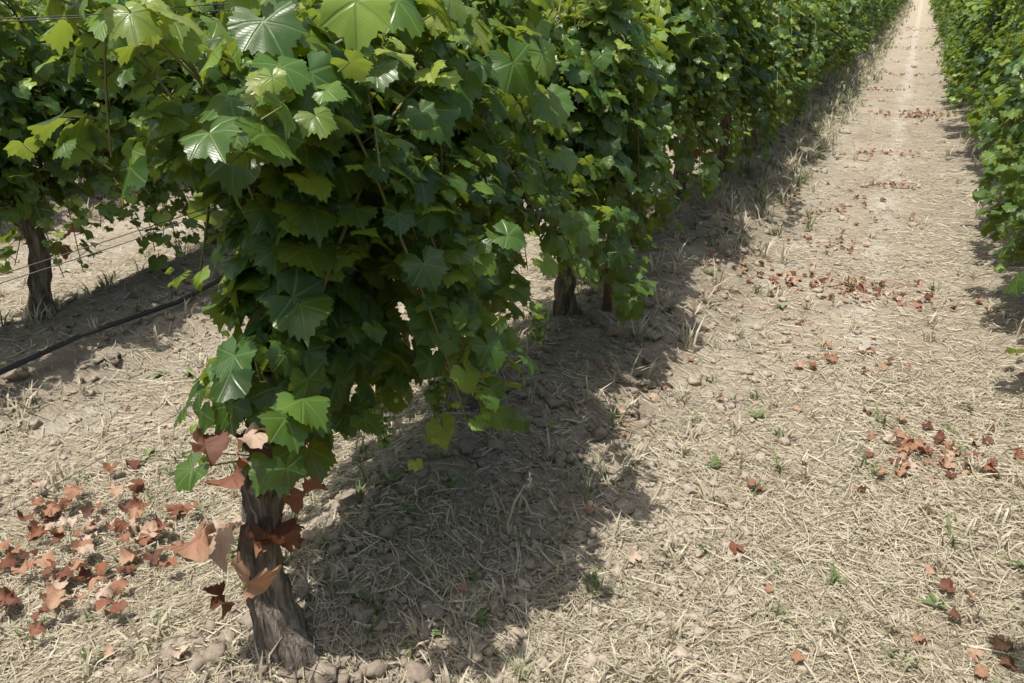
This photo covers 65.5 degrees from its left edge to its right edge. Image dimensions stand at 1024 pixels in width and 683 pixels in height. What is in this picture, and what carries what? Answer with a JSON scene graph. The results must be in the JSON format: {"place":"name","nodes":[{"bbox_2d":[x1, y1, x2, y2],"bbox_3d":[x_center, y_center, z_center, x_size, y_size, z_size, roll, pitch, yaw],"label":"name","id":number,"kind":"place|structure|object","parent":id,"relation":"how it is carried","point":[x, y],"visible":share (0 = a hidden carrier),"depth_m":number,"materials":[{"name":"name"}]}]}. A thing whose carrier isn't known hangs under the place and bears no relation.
{"place":"outdoors","nodes":[
{"label":"outdoors","id":0,"kind":"place"},
{"bbox_2d":[0,0,1023,682],"bbox_3d":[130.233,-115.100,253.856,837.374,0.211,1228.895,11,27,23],"label":"ground","id":1,"kind":"structure","parent":0,"point":[62,360],"depth_m":3.46,"materials":[{"name":"beige soil"}]},
{"bbox_2d":[1,0,46,93],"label":"vine","id":2,"kind":"object","parent":1,"relation":"on","point":[43,2],"visible":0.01,"depth_m":5.38,"materials":[{"name":"green plant"}]},
{"bbox_2d":[0,0,100,183],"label":"vine","id":3,"kind":"object","parent":1,"relation":"on","point":[9,11],"depth_m":5.49,"materials":[{"name":"green plant"}]},
{"bbox_2d":[0,0,212,320],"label":"vine","id":4,"kind":"object","parent":1,"relation":"on","point":[26,208],"visible":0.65,"depth_m":3.48,"materials":[{"name":"green plant"}]},
{"bbox_2d":[0,0,225,273],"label":"vine","id":5,"kind":"object","parent":1,"relation":"on","point":[102,183],"visible":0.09,"depth_m":3.77,"materials":[{"name":"green plant"}]},
{"bbox_2d":[189,0,219,19],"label":"vine","id":6,"kind":"object","parent":1,"relation":"on","point":[213,13],"depth_m":6.70,"materials":[{"name":"green plant"}]},
{"bbox_2d":[186,0,300,21],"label":"vine","id":7,"kind":"object","parent":1,"relation":"on","point":[204,14],"depth_m":4.48,"materials":[{"name":"green plant"}]},
{"bbox_2d":[3,0,614,674],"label":"vine","id":8,"kind":"object","parent":1,"relation":"on","point":[289,152],"visible":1,"depth_m":1.62,"materials":[{"name":"green plant"}]},
{"bbox_2d":[165,0,672,434],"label":"vine","id":9,"kind":"object","parent":1,"relation":"on","point":[494,28],"visible":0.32,"depth_m":2.29,"materials":[{"name":"green plant"}]},
{"bbox_2d":[0,2,858,516],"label":"post wires","id":10,"kind":"object","parent":1,"relation":"on","point":[608,292],"depth_m":3.28,"materials":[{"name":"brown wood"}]},
{"bbox_2d":[0,0,1023,682],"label":"straw","id":11,"kind":"object","parent":1,"relation":"on","point":[186,610],"visible":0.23,"depth_m":2.45,"materials":[{"name":"beige plant"}]},
{"bbox_2d":[0,27,1023,682],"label":"clods","id":12,"kind":"object","parent":1,"relation":"on","point":[418,671],"visible":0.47,"depth_m":2.38,"materials":[{"name":"brown soil"}]},
{"bbox_2d":[0,26,1023,677],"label":"dry leaves","id":13,"kind":"object","parent":1,"relation":"on","point":[134,508],"visible":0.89,"depth_m":2.45,"materials":[{"name":"brown plant"}]},
{"bbox_2d":[477,0,683,324],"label":"vine","id":14,"kind":"object","parent":1,"relation":"on","point":[587,32],"visible":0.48,"depth_m":3.03,"materials":[{"name":"green plant"}]},
{"bbox_2d":[525,0,748,284],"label":"vine","id":15,"kind":"object","parent":1,"relation":"on","point":[669,19],"visible":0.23,"depth_m":4.24,"materials":[{"name":"green plant"}]},
{"bbox_2d":[668,0,774,201],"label":"vine","id":16,"kind":"object","parent":1,"relation":"on","point":[709,176],"visible":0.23,"depth_m":5.06,"materials":[{"name":"green plant"}]},
{"bbox_2d":[667,0,811,172],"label":"vine","id":17,"kind":"object","parent":1,"relation":"on","point":[770,86],"visible":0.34,"depth_m":5.77,"materials":[{"name":"green plant"}]},
{"bbox_2d":[741,0,823,146],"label":"vine","id":18,"kind":"object","parent":1,"relation":"on","point":[806,7],"visible":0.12,"depth_m":6.91,"materials":[{"name":"green plant"}]},
{"bbox_2d":[763,0,837,118],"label":"vine","id":19,"kind":"object","parent":1,"relation":"on","point":[813,56],"visible":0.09,"depth_m":7.24,"materials":[{"name":"green plant"}]},
{"bbox_2d":[777,0,843,109],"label":"vine","id":20,"kind":"object","parent":1,"relation":"on","point":[836,6],"visible":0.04,"depth_m":9.16,"materials":[{"name":"green plant"}]},
{"bbox_2d":[789,0,842,99],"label":"vine","id":21,"kind":"object","parent":1,"relation":"on","point":[828,57],"visible":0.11,"depth_m":9.88,"materials":[{"name":"green plant"}]},
{"bbox_2d":[821,0,857,78],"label":"vine","id":22,"kind":"object","parent":1,"relation":"on","point":[842,18],"visible":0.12,"depth_m":10.42,"materials":[{"name":"green plant"}]},
{"bbox_2d":[817,0,871,80],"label":"vine","id":23,"kind":"object","parent":1,"relation":"on","point":[854,21],"visible":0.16,"depth_m":10.98,"materials":[{"name":"green plant"}]},
{"bbox_2d":[831,0,871,63],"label":"vine","id":24,"kind":"object","parent":1,"relation":"on","point":[862,15],"visible":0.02,"depth_m":13.32,"materials":[{"name":"green plant"}]},
{"bbox_2d":[860,0,868,38],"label":"vine","id":25,"kind":"object","parent":1,"relation":"on","point":[864,8],"visible":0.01,"depth_m":14.51,"materials":[{"name":"green plant"}]},
{"bbox_2d":[860,0,875,45],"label":"vine","id":26,"kind":"object","parent":1,"relation":"on","point":[869,17],"visible":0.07,"depth_m":14.82,"materials":[{"name":"green plant"}]},
{"bbox_2d":[866,1,875,40],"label":"vine","id":27,"kind":"object","parent":1,"relation":"on","point":[871,24],"visible":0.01,"depth_m":15.74,"materials":[{"name":"green plant"}]},
{"bbox_2d":[870,0,883,40],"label":"vine","id":28,"kind":"object","parent":1,"relation":"on","point":[877,2],"visible":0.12,"depth_m":17.65,"materials":[{"name":"green plant"}]},
{"bbox_2d":[872,0,894,33],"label":"vine","id":29,"kind":"object","parent":1,"relation":"on","point":[884,3],"visible":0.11,"depth_m":19.23,"materials":[{"name":"green plant"}]},
{"bbox_2d":[874,1,892,30],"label":"vine","id":30,"kind":"object","parent":1,"relation":"on","point":[887,5],"visible":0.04,"depth_m":20.54,"materials":[{"name":"green plant"}]},
{"bbox_2d":[884,0,897,19],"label":"vine","id":31,"kind":"object","parent":1,"relation":"on","point":[893,1],"visible":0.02,"depth_m":23.27,"materials":[{"name":"green plant"}]},
{"bbox_2d":[890,0,897,17],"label":"vine","id":32,"kind":"object","parent":1,"relation":"on","point":[892,9],"visible":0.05,"depth_m":24.78,"materials":[{"name":"green plant"}]},
{"bbox_2d":[890,0,898,17],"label":"vine","id":33,"kind":"object","parent":1,"relation":"on","point":[896,7],"visible":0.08,"depth_m":27.44,"materials":[{"name":"green plant"}]},
{"bbox_2d":[926,0,939,19],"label":"vine","id":34,"kind":"object","parent":1,"relation":"on","point":[934,3],"visible":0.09,"depth_m":25.39,"materials":[{"name":"green plant"}]},
{"bbox_2d":[931,2,940,21],"bbox_3d":[12.455,-9.522,22.081,1.037,1.891,2.196,3,25,6],"label":"vine","id":35,"kind":"object","parent":1,"relation":"on","point":[935,17],"visible":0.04,"depth_m":22.82,"materials":[{"name":"green plant"}]},
{"bbox_2d":[933,0,947,29],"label":"vine","id":36,"kind":"object","parent":1,"relation":"on","point":[942,2],"visible":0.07,"depth_m":19.28,"materials":[{"name":"green plant"}]},
{"bbox_2d":[926,0,959,60],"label":"vine","id":37,"kind":"object","parent":1,"relation":"on","point":[945,26],"visible":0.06,"depth_m":13.66,"materials":[{"name":"green plant"}]},
{"bbox_2d":[936,0,952,31],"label":"vine","id":38,"kind":"object","parent":1,"relation":"on","point":[940,28],"visible":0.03,"depth_m":17.32,"materials":[{"name":"green plant"}]},
{"bbox_2d":[939,0,952,38],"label":"vine","id":39,"kind":"object","parent":1,"relation":"on","point":[946,12],"visible":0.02,"depth_m":16.62,"materials":[{"name":"green plant"}]},
{"bbox_2d":[945,0,962,76],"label":"vine","id":40,"kind":"object","parent":1,"relation":"on","point":[954,17],"visible":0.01,"depth_m":11.57,"materials":[{"name":"green plant"}]},
{"bbox_2d":[942,0,966,75],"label":"vine","id":41,"kind":"object","parent":1,"relation":"on","point":[953,26],"visible":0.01,"depth_m":11.99,"materials":[{"name":"green plant"}]},
{"bbox_2d":[939,0,971,94],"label":"vine","id":42,"kind":"object","parent":1,"relation":"on","point":[957,16],"visible":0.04,"depth_m":10.27,"materials":[{"name":"green plant"}]},
{"bbox_2d":[937,0,980,104],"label":"vine","id":43,"kind":"object","parent":1,"relation":"on","point":[966,10],"visible":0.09,"depth_m":9.90,"materials":[{"name":"green plant"}]},
{"bbox_2d":[939,0,1006,136],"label":"vine","id":44,"kind":"object","parent":1,"relation":"on","point":[964,53],"visible":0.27,"depth_m":7.81,"materials":[{"name":"green plant"}]},
{"bbox_2d":[964,3,1023,161],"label":"vine","id":45,"kind":"object","parent":1,"relation":"on","point":[973,113],"visible":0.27,"depth_m":6.05,"materials":[{"name":"green plant"}]},
{"bbox_2d":[965,0,1023,148],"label":"vine","id":46,"kind":"object","parent":1,"relation":"on","point":[990,5],"visible":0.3,"depth_m":6.87,"materials":[{"name":"green plant"}]},
{"bbox_2d":[968,0,1023,216],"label":"vine","id":47,"kind":"object","parent":1,"relation":"on","point":[1002,105],"visible":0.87,"depth_m":4.71,"materials":[{"name":"green plant"}]},
{"bbox_2d":[972,109,1023,295],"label":"vine","id":48,"kind":"object","parent":1,"relation":"on","point":[1011,174],"visible":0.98,"depth_m":3.84,"materials":[{"name":"green plant"}]},
{"bbox_2d":[988,39,1023,272],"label":"vine","id":49,"kind":"object","parent":1,"relation":"on","point":[1014,244],"visible":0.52,"depth_m":3.94,"materials":[{"name":"green plant"}]},
{"bbox_2d":[1005,347,1023,355],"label":"leaf","id":50,"kind":"object","parent":1,"relation":"on","point":[1009,350],"visible":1,"depth_m":1.65,"materials":[{"name":"green plant"}]}
]}

